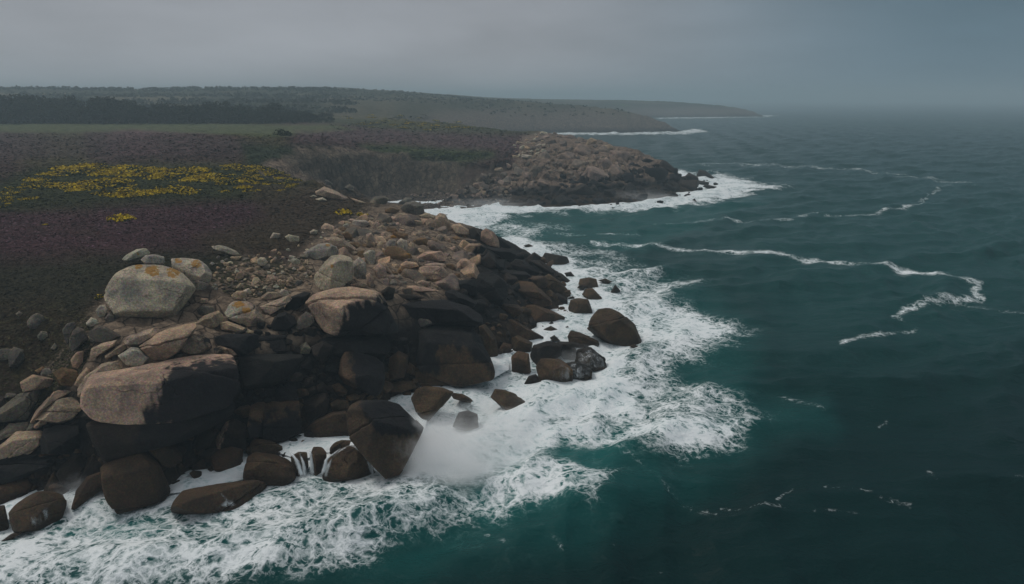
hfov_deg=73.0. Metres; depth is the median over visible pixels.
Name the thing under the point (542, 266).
promontory boulder
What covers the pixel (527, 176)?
point block
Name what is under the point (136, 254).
boulder
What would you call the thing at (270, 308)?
cliff block
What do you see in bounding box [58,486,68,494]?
awash rock
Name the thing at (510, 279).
shore rock
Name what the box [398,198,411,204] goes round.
promontory boulder
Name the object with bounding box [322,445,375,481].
awash rock
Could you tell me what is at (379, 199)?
promontory boulder
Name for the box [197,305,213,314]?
boulder
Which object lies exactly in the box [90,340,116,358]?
cliff block
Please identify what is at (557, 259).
awash rock
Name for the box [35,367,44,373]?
cliff block
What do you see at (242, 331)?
shore rock
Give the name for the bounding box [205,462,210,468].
shore rock
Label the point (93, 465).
shore boulder
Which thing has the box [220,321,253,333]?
boulder
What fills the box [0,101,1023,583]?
sea
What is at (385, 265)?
promontory boulder
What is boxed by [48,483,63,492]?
shore rock
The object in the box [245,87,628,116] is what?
distant scrub
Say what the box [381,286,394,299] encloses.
cliff block
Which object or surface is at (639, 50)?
sky
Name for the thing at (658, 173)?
point block
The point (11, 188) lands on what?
gorse bush
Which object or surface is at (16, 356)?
boulder
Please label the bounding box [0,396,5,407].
slope block
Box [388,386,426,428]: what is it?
water
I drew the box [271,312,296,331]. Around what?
cliff block
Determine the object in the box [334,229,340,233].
promontory boulder
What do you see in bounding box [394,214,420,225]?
rubble block
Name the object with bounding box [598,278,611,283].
awash rock
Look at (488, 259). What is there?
promontory boulder
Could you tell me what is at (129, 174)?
gorse bush
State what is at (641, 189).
point block
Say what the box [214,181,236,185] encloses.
gorse bush
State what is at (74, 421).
shore rock
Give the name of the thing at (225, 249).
boulder
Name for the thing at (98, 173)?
gorse bush
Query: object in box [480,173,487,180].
point block
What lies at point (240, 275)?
scree stone
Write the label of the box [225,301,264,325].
boulder
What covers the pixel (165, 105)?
tree
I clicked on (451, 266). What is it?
rubble block
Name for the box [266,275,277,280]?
scree stone
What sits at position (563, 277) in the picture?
shore boulder
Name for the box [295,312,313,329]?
cliff block
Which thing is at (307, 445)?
water
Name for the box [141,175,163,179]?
gorse bush
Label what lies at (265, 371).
cliff block
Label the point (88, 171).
gorse bush
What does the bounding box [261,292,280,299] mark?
cliff block
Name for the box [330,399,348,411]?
shore boulder
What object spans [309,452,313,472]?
waterfall
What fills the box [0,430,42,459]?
cliff block
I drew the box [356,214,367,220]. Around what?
rubble block
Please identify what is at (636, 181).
point block
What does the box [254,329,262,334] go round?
shore rock
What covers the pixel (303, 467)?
waterfall
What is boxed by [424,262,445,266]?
promontory boulder
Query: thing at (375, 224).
promontory boulder
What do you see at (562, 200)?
point block
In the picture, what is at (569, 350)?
awash rock
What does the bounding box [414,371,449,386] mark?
shore boulder
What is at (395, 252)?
rubble block
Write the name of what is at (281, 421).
shore boulder
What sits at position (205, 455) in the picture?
shore rock
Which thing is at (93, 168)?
gorse bush
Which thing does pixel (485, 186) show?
point block
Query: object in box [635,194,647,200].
point block
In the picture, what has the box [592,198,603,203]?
point block
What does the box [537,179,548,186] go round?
point block
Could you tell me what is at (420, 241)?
rubble block
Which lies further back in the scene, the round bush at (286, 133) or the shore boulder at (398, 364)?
the round bush at (286, 133)
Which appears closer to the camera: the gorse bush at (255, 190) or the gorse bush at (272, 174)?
the gorse bush at (255, 190)
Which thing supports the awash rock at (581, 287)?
in the sea
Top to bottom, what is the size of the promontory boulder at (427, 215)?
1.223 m
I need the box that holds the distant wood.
[0,85,359,112]
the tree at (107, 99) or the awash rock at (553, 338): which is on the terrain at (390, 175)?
the tree at (107, 99)
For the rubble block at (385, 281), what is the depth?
80.00 m
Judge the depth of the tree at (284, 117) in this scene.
384.79 m
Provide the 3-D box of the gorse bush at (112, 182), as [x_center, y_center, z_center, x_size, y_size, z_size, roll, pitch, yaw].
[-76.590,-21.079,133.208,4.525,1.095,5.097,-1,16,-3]
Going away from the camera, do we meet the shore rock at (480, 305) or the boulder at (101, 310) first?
the boulder at (101, 310)
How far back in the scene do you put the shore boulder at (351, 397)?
67.63 m
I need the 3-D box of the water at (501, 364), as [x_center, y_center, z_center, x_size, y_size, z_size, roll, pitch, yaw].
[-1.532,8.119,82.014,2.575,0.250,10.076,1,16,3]
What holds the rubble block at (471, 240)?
on the terrain at (390, 175)
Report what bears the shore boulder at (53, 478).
on the terrain at (390, 175)
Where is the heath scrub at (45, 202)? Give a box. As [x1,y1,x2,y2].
[0,166,379,223]
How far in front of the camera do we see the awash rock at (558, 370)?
76.17 m
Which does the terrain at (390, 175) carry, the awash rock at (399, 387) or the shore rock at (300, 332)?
the shore rock at (300, 332)
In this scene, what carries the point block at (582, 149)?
on the terrain at (390, 175)
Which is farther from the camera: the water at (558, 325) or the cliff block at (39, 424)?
the water at (558, 325)
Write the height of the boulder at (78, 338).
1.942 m
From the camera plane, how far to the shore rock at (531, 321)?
93.95 m
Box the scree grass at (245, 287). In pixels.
[211,255,314,298]
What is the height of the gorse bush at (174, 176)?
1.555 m
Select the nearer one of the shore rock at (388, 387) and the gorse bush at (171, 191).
the shore rock at (388, 387)
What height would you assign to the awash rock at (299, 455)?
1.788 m
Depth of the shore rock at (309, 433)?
63.23 m
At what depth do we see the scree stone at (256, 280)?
73.93 m
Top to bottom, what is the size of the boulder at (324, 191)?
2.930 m
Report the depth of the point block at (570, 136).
291.30 m
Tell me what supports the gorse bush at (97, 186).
on the terrain at (390, 175)
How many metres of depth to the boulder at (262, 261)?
77.85 m
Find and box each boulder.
[0,479,33,503]
[8,347,24,366]
[37,331,47,340]
[44,471,58,490]
[56,454,86,485]
[62,322,75,343]
[69,327,88,351]
[80,457,101,482]
[86,317,98,326]
[88,325,120,342]
[96,305,108,317]
[100,451,169,513]
[104,264,195,317]
[104,312,114,321]
[118,347,149,366]
[122,248,149,262]
[141,254,164,264]
[148,444,181,467]
[171,258,211,289]
[191,459,205,469]
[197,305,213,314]
[197,311,223,328]
[199,298,207,302]
[210,447,242,471]
[212,245,239,255]
[216,419,246,450]
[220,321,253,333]
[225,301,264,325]
[231,291,246,299]
[247,402,264,437]
[257,257,267,265]
[263,400,301,442]
[270,233,279,237]
[285,234,298,241]
[302,377,312,388]
[303,243,338,259]
[303,393,328,424]
[304,386,316,398]
[305,411,348,437]
[310,229,317,234]
[314,255,353,290]
[315,186,347,199]
[315,382,326,392]
[324,236,355,252]
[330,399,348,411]
[332,383,347,394]
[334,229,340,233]
[338,352,384,395]
[343,232,352,240]
[344,184,353,191]
[346,394,359,400]
[347,400,423,478]
[350,282,367,287]
[352,220,369,226]
[353,257,366,278]
[363,250,374,264]
[366,233,375,241]
[366,240,374,246]
[366,273,373,287]
[370,196,388,203]
[372,221,379,227]
[373,263,386,278]
[377,241,382,247]
[380,262,391,273]
[385,208,399,212]
[385,239,395,246]
[388,351,407,379]
[395,213,407,217]
[396,238,406,249]
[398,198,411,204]
[401,201,424,214]
[401,261,418,268]
[408,362,414,374]
[414,220,422,224]
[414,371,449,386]
[416,326,494,386]
[417,251,445,261]
[417,280,429,285]
[418,265,448,279]
[419,213,434,218]
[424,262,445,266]
[425,218,434,226]
[435,213,450,230]
[452,223,469,235]
[456,258,471,268]
[463,243,485,253]
[469,227,479,240]
[476,272,507,304]
[479,324,497,356]
[481,228,499,247]
[481,252,495,268]
[486,247,516,260]
[496,235,510,247]
[498,270,531,280]
[501,304,523,316]
[508,319,543,339]
[510,259,539,275]
[511,335,532,351]
[513,281,551,306]
[526,305,564,322]
[527,259,554,275]
[531,252,540,259]
[544,274,567,292]
[555,271,569,282]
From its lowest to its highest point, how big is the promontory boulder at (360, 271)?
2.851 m
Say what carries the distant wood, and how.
on the terrain at (390, 175)
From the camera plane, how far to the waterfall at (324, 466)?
56.25 m
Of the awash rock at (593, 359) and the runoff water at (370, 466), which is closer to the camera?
the runoff water at (370, 466)
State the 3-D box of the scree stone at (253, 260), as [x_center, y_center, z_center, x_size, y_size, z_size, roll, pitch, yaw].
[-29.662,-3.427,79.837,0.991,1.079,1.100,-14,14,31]
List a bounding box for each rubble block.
[321,223,333,228]
[338,247,349,255]
[344,227,358,237]
[350,242,360,247]
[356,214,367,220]
[356,250,364,256]
[358,228,373,235]
[375,236,386,244]
[377,213,392,222]
[378,256,389,262]
[382,278,388,284]
[384,246,408,260]
[386,227,397,232]
[390,279,396,285]
[393,232,407,238]
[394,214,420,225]
[398,281,406,285]
[401,268,426,281]
[402,288,412,293]
[405,246,419,254]
[412,238,427,244]
[427,240,445,251]
[435,273,459,290]
[436,234,443,240]
[437,226,448,233]
[445,264,455,269]
[452,250,468,259]
[459,240,468,247]
[460,263,478,278]
[465,239,476,242]
[469,255,480,265]
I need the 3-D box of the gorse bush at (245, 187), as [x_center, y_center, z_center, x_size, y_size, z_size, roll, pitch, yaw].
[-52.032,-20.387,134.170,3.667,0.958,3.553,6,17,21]
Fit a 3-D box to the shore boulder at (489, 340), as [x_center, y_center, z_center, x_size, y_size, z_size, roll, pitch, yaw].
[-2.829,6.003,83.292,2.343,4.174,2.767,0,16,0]
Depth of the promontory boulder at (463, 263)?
96.37 m
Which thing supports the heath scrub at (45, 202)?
on the terrain at (390, 175)
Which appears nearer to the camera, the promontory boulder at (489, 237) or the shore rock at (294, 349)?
the shore rock at (294, 349)
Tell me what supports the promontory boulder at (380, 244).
on the terrain at (390, 175)
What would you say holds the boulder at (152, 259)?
on the boulder at (150, 291)
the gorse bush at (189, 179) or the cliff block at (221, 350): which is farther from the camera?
the gorse bush at (189, 179)
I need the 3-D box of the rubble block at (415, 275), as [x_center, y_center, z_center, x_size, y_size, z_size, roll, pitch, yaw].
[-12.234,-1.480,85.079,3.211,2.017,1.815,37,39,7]
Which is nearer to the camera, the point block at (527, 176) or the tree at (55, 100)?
the point block at (527, 176)
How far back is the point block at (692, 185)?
237.16 m
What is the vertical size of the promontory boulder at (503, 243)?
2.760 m
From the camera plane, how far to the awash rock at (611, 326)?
87.94 m
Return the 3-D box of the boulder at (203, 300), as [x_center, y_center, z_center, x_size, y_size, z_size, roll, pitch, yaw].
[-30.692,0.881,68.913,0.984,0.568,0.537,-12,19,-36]
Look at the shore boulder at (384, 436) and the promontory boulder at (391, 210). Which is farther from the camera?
the promontory boulder at (391, 210)
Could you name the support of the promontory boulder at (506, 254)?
on the terrain at (390, 175)
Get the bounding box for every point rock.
[521,154,531,158]
[586,138,596,144]
[590,179,608,188]
[621,172,633,181]
[659,160,673,172]
[668,192,677,196]
[685,173,698,179]
[696,170,713,178]
[703,184,715,188]
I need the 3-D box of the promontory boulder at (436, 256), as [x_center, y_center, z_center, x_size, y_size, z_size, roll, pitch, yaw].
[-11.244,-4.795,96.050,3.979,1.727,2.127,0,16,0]
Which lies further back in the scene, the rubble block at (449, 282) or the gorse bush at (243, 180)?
the gorse bush at (243, 180)
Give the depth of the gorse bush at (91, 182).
132.45 m
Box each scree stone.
[225,266,233,270]
[231,256,241,260]
[235,271,244,279]
[240,257,249,260]
[243,288,251,294]
[250,257,257,263]
[251,277,260,284]
[262,264,269,268]
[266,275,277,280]
[279,289,289,296]
[290,258,300,263]
[294,280,302,285]
[300,253,308,258]
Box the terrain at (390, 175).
[0,87,763,491]
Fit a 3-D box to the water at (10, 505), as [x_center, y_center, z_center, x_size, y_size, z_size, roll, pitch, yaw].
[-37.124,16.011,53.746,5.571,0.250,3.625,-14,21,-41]
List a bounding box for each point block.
[456,188,463,193]
[469,186,478,194]
[473,182,483,187]
[473,196,481,200]
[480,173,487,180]
[481,183,489,190]
[492,196,501,200]
[493,187,501,191]
[494,167,502,171]
[500,172,507,177]
[502,176,510,182]
[514,167,524,176]
[523,173,530,179]
[528,165,541,176]
[528,181,534,188]
[537,151,549,158]
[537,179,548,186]
[540,189,549,193]
[544,194,552,199]
[546,139,556,143]
[548,186,558,192]
[556,152,575,158]
[556,195,570,204]
[559,140,566,145]
[562,134,576,138]
[566,187,574,193]
[569,184,596,195]
[571,160,585,168]
[574,144,592,155]
[578,176,586,183]
[586,166,608,180]
[590,184,597,190]
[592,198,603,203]
[597,187,605,191]
[598,145,608,152]
[599,157,612,168]
[603,189,615,196]
[608,164,622,178]
[609,176,618,181]
[610,150,630,161]
[615,190,624,194]
[617,181,623,186]
[625,182,636,193]
[631,177,639,184]
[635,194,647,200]
[639,187,645,192]
[642,158,653,162]
[644,167,667,180]
[644,187,657,193]
[665,183,676,191]
[669,173,679,181]
[679,180,698,190]
[698,180,708,184]
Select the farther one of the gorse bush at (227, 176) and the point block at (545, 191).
the point block at (545, 191)
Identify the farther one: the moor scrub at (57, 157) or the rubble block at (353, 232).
the moor scrub at (57, 157)
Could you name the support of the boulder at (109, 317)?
on the terrain at (390, 175)
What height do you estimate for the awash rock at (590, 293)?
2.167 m
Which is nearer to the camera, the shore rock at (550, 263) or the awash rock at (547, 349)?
the awash rock at (547, 349)
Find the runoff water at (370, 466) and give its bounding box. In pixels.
[326,445,372,473]
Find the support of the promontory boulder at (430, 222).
on the terrain at (390, 175)
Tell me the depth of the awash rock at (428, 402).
67.48 m
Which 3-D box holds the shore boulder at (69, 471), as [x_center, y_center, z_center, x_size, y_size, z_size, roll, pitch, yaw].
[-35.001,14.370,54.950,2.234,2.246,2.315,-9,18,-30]
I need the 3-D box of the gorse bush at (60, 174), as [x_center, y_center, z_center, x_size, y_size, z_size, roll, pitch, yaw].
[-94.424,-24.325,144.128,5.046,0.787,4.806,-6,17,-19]
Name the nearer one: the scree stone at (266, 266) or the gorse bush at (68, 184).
the scree stone at (266, 266)
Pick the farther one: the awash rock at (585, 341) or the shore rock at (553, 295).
the shore rock at (553, 295)
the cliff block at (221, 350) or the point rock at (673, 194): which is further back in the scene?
the point rock at (673, 194)
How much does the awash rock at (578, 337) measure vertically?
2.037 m
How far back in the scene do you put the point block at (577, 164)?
227.21 m
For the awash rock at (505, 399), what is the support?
in the sea
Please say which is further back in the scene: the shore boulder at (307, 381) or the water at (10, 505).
the shore boulder at (307, 381)
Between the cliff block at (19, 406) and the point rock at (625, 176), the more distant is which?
the point rock at (625, 176)
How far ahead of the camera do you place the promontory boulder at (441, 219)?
119.75 m
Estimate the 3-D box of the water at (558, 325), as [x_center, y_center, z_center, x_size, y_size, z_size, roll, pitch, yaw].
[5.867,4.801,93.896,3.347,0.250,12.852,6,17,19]
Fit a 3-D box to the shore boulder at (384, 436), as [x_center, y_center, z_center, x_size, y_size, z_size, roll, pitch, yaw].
[-10.661,12.273,57.728,6.462,6.721,5.837,0,16,0]
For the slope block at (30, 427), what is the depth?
55.66 m
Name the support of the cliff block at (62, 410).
on the terrain at (390, 175)
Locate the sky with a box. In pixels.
[0,0,1023,100]
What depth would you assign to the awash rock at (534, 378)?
75.74 m
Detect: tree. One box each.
[0,94,33,106]
[15,93,45,103]
[20,95,51,106]
[47,95,84,104]
[47,105,61,122]
[81,96,106,122]
[86,97,118,122]
[92,96,123,108]
[118,100,136,107]
[150,101,176,109]
[254,103,280,118]
[276,113,288,122]
[298,115,308,122]
[305,112,314,122]
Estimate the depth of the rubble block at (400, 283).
80.94 m
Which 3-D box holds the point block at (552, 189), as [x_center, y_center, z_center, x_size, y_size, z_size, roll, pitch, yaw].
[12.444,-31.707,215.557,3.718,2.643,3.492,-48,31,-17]
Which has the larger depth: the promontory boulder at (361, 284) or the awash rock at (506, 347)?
the awash rock at (506, 347)
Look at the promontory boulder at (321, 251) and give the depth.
85.91 m
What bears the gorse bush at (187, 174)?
on the terrain at (390, 175)
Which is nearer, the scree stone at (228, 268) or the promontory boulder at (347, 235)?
the scree stone at (228, 268)
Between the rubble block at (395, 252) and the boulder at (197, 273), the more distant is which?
the rubble block at (395, 252)
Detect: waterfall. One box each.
[291,453,302,475]
[301,457,305,474]
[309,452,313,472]
[322,451,336,472]
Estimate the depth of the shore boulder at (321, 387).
66.92 m
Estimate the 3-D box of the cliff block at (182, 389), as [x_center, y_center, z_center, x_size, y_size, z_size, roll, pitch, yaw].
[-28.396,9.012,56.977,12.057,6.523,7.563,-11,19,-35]
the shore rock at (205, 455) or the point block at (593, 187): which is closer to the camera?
the shore rock at (205, 455)
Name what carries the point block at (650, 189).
on the terrain at (390, 175)
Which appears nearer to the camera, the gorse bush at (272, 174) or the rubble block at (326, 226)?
the rubble block at (326, 226)
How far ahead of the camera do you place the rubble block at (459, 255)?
101.37 m
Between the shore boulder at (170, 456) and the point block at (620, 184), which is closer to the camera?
the shore boulder at (170, 456)
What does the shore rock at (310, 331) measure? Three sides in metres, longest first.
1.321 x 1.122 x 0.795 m
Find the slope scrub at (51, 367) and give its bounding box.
[0,300,91,429]
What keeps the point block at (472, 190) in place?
on the terrain at (390, 175)
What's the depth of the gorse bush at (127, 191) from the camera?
119.79 m
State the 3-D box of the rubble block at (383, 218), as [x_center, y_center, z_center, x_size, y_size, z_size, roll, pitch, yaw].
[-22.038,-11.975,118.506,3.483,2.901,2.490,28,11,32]
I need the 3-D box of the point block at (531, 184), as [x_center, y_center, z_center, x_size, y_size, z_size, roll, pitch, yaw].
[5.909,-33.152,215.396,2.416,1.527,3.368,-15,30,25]
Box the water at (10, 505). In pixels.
[2,490,43,518]
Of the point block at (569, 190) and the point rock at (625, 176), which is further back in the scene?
the point rock at (625, 176)
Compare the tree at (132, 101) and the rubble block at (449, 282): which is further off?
the tree at (132, 101)
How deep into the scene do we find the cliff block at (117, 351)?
58.14 m
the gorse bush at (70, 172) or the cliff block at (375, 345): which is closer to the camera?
the cliff block at (375, 345)
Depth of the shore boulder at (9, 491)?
53.80 m
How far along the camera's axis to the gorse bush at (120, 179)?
135.60 m
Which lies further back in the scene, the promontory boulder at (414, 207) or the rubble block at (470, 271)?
the promontory boulder at (414, 207)
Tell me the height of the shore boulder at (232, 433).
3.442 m
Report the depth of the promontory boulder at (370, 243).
97.21 m
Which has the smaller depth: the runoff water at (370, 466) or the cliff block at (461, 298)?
the runoff water at (370, 466)
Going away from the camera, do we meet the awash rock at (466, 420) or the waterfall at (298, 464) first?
the waterfall at (298, 464)
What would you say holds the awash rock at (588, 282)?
in the sea
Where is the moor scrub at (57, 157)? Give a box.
[0,114,529,172]
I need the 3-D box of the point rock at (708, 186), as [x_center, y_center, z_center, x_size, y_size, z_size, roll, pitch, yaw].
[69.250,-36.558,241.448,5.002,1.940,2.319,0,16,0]
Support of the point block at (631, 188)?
on the terrain at (390, 175)
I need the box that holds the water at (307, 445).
[277,433,352,457]
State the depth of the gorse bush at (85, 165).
156.95 m
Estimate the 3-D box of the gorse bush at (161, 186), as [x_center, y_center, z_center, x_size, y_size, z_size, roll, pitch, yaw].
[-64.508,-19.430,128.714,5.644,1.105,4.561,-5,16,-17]
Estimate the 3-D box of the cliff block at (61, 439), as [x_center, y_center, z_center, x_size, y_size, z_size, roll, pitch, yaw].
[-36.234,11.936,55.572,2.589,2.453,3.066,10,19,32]
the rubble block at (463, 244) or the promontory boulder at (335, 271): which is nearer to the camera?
the promontory boulder at (335, 271)
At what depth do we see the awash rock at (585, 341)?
87.30 m
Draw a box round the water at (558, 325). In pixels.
[542,316,565,341]
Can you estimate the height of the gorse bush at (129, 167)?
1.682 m
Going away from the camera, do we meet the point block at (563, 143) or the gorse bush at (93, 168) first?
the gorse bush at (93, 168)
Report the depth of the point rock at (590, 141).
268.90 m
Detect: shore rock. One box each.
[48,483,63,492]
[70,419,77,424]
[73,449,81,452]
[81,412,90,418]
[198,448,218,461]
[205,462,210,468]
[234,405,250,417]
[235,328,246,333]
[245,445,249,455]
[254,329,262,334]
[257,322,265,328]
[278,331,287,334]
[285,338,292,344]
[290,345,299,353]
[297,388,308,397]
[298,330,303,335]
[300,357,313,370]
[302,327,316,336]
[304,430,315,437]
[336,376,343,384]
[359,393,365,399]
[383,381,393,393]
[470,299,485,312]
[499,313,507,319]
[504,273,517,284]
[516,253,523,259]
[521,307,531,314]
[525,254,534,265]
[528,276,547,287]
[528,318,535,324]
[543,296,551,308]
[546,260,553,266]
[546,290,557,299]
[556,293,567,303]
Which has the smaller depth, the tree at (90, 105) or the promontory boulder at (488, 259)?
the promontory boulder at (488, 259)
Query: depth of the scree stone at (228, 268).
76.77 m
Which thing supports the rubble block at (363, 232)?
on the terrain at (390, 175)
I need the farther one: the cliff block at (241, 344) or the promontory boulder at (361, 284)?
the promontory boulder at (361, 284)
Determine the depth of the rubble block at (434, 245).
102.67 m
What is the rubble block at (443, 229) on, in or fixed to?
on the terrain at (390, 175)
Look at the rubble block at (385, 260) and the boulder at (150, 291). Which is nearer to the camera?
the boulder at (150, 291)
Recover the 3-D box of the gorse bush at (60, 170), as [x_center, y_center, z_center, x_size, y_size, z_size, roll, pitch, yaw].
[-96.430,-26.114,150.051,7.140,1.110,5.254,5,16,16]
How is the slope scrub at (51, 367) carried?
on the terrain at (390, 175)
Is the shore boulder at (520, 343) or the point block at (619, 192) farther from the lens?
the point block at (619, 192)
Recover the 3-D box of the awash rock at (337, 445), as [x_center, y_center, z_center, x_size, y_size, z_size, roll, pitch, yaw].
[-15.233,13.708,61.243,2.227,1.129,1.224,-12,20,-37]
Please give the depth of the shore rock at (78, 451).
55.62 m
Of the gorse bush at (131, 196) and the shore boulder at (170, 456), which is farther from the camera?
the gorse bush at (131, 196)
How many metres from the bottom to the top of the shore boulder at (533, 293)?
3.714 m
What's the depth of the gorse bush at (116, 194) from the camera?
117.12 m
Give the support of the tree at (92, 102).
on the terrain at (390, 175)
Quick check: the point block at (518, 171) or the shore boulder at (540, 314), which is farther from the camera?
the point block at (518, 171)
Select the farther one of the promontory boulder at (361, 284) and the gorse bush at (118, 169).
the gorse bush at (118, 169)
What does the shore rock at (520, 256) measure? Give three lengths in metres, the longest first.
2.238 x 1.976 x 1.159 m
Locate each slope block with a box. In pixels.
[0,349,11,360]
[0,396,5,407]
[4,393,15,397]
[26,422,36,430]
[27,313,44,328]
[40,368,51,376]
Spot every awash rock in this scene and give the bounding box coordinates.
[0,505,8,530]
[2,532,21,540]
[8,491,66,532]
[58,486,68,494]
[71,472,101,509]
[170,480,266,514]
[189,470,201,478]
[243,452,295,485]
[250,439,282,454]
[291,452,308,476]
[311,447,326,475]
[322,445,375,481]
[330,440,350,454]
[389,381,416,393]
[411,386,452,420]
[452,393,472,402]
[453,410,478,430]
[490,389,524,409]
[500,343,510,352]
[511,351,530,373]
[524,374,540,383]
[530,341,562,364]
[536,358,572,381]
[542,253,568,264]
[544,326,556,330]
[550,335,559,340]
[556,341,591,359]
[567,332,589,343]
[567,361,591,380]
[568,298,592,313]
[568,331,598,346]
[575,347,606,370]
[577,285,585,289]
[578,277,597,287]
[582,288,601,299]
[587,308,641,345]
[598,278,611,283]
[611,285,619,292]
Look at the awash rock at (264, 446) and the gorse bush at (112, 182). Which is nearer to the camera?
the awash rock at (264, 446)
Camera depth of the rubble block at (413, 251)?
97.36 m
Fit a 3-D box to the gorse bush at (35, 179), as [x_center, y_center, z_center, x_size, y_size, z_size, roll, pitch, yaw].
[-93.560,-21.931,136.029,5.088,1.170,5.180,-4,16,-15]
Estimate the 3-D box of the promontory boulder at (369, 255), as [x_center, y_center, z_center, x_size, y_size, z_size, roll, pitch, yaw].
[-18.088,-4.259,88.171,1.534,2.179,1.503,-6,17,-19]
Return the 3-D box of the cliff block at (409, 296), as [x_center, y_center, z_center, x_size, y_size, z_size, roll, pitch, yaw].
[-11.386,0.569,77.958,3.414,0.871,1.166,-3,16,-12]
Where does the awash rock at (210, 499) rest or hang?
in the sea
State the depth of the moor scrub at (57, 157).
205.47 m
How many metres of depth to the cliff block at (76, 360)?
58.29 m
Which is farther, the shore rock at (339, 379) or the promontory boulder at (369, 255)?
the promontory boulder at (369, 255)
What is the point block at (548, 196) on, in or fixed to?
on the terrain at (390, 175)
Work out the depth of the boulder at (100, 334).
59.20 m
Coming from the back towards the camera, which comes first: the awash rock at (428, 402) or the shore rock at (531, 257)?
the shore rock at (531, 257)
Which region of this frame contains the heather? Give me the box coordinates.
[0,210,333,398]
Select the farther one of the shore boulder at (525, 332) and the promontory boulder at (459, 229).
the promontory boulder at (459, 229)
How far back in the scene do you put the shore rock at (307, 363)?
66.99 m
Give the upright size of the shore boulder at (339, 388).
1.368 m
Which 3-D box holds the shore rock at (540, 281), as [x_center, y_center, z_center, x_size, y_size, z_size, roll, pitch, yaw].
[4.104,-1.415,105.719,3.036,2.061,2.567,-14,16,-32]
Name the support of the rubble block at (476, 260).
on the terrain at (390, 175)
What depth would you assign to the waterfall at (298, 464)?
55.19 m
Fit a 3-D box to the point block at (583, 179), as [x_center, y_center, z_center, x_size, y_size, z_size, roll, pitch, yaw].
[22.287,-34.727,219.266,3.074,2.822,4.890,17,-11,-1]
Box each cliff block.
[0,389,40,422]
[0,422,28,439]
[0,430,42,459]
[0,450,40,464]
[0,455,54,484]
[20,375,53,392]
[30,390,70,422]
[34,421,46,428]
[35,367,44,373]
[35,397,80,423]
[40,424,79,453]
[53,367,77,385]
[71,351,83,368]
[74,367,89,386]
[77,360,121,396]
[80,354,239,424]
[86,402,234,461]
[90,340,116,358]
[105,344,126,359]
[123,327,160,346]
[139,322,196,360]
[181,334,211,354]
[213,346,236,355]
[214,334,259,355]
[238,354,303,389]
[258,334,286,351]
[260,296,291,314]
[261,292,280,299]
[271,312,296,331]
[284,292,310,310]
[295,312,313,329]
[299,342,310,353]
[305,287,398,335]
[311,341,332,363]
[317,335,390,356]
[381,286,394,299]
[398,294,423,299]
[401,300,482,327]
[407,285,437,292]
[418,318,432,326]
[445,290,476,307]
[458,279,476,294]
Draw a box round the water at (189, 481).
[169,462,245,493]
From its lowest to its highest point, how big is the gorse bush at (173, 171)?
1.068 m
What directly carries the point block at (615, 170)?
on the terrain at (390, 175)
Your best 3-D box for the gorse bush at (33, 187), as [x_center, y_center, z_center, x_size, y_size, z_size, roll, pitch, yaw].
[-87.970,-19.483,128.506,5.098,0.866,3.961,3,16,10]
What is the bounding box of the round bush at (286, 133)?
[272,128,291,135]
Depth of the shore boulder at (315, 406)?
65.70 m
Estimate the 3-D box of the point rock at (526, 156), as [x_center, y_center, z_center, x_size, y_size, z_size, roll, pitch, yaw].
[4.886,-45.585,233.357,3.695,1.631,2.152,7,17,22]
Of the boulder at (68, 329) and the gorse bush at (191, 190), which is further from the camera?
the gorse bush at (191, 190)
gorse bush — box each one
[1,186,17,189]
[3,191,21,194]
[21,177,51,181]
[22,182,55,187]
[27,185,47,188]
[29,180,54,184]
[44,173,71,176]
[47,165,69,169]
[53,169,77,172]
[56,181,80,185]
[58,170,85,174]
[62,186,93,190]
[71,170,99,174]
[72,163,99,168]
[72,183,93,187]
[76,179,101,185]
[78,185,105,190]
[85,166,110,169]
[86,166,111,169]
[87,170,111,176]
[95,189,124,195]
[97,192,110,196]
[98,181,128,187]
[101,180,125,184]
[105,167,130,172]
[106,213,136,221]
[107,192,126,197]
[108,177,132,181]
[113,169,139,173]
[115,172,140,177]
[116,188,138,191]
[119,190,141,194]
[120,165,141,170]
[124,191,148,197]
[127,191,150,197]
[137,172,155,176]
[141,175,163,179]
[152,184,178,188]
[154,170,179,173]
[155,188,174,193]
[159,173,183,178]
[175,187,201,193]
[176,166,195,169]
[177,173,196,176]
[178,177,203,181]
[182,169,200,172]
[190,175,215,180]
[191,166,211,171]
[201,172,221,176]
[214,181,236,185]
[215,173,235,178]
[233,185,253,189]
[237,175,259,178]
[238,178,254,182]
[238,189,258,191]
[260,166,274,169]
[262,171,276,175]
[333,208,352,215]
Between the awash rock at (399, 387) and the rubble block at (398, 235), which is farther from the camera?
the rubble block at (398, 235)
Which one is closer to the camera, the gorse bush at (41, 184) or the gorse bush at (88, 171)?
the gorse bush at (41, 184)
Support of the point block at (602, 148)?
on the terrain at (390, 175)
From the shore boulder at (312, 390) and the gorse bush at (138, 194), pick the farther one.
the gorse bush at (138, 194)
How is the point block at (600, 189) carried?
on the terrain at (390, 175)
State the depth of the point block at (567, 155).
233.58 m
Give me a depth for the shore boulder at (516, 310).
90.03 m
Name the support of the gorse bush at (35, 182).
on the terrain at (390, 175)
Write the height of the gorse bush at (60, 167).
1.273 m
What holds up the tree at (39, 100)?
on the terrain at (390, 175)
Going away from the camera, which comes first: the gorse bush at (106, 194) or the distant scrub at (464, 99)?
the gorse bush at (106, 194)
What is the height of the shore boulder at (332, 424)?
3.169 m
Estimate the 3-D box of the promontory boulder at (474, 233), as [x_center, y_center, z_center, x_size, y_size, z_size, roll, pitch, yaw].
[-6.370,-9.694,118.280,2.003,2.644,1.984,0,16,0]
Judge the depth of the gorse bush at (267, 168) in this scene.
173.18 m
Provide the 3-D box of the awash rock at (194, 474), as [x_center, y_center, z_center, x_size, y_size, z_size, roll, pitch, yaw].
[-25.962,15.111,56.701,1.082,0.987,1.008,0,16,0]
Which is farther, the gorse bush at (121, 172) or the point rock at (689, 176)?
the point rock at (689, 176)
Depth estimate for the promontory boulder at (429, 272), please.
86.65 m
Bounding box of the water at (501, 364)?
[493,353,509,377]

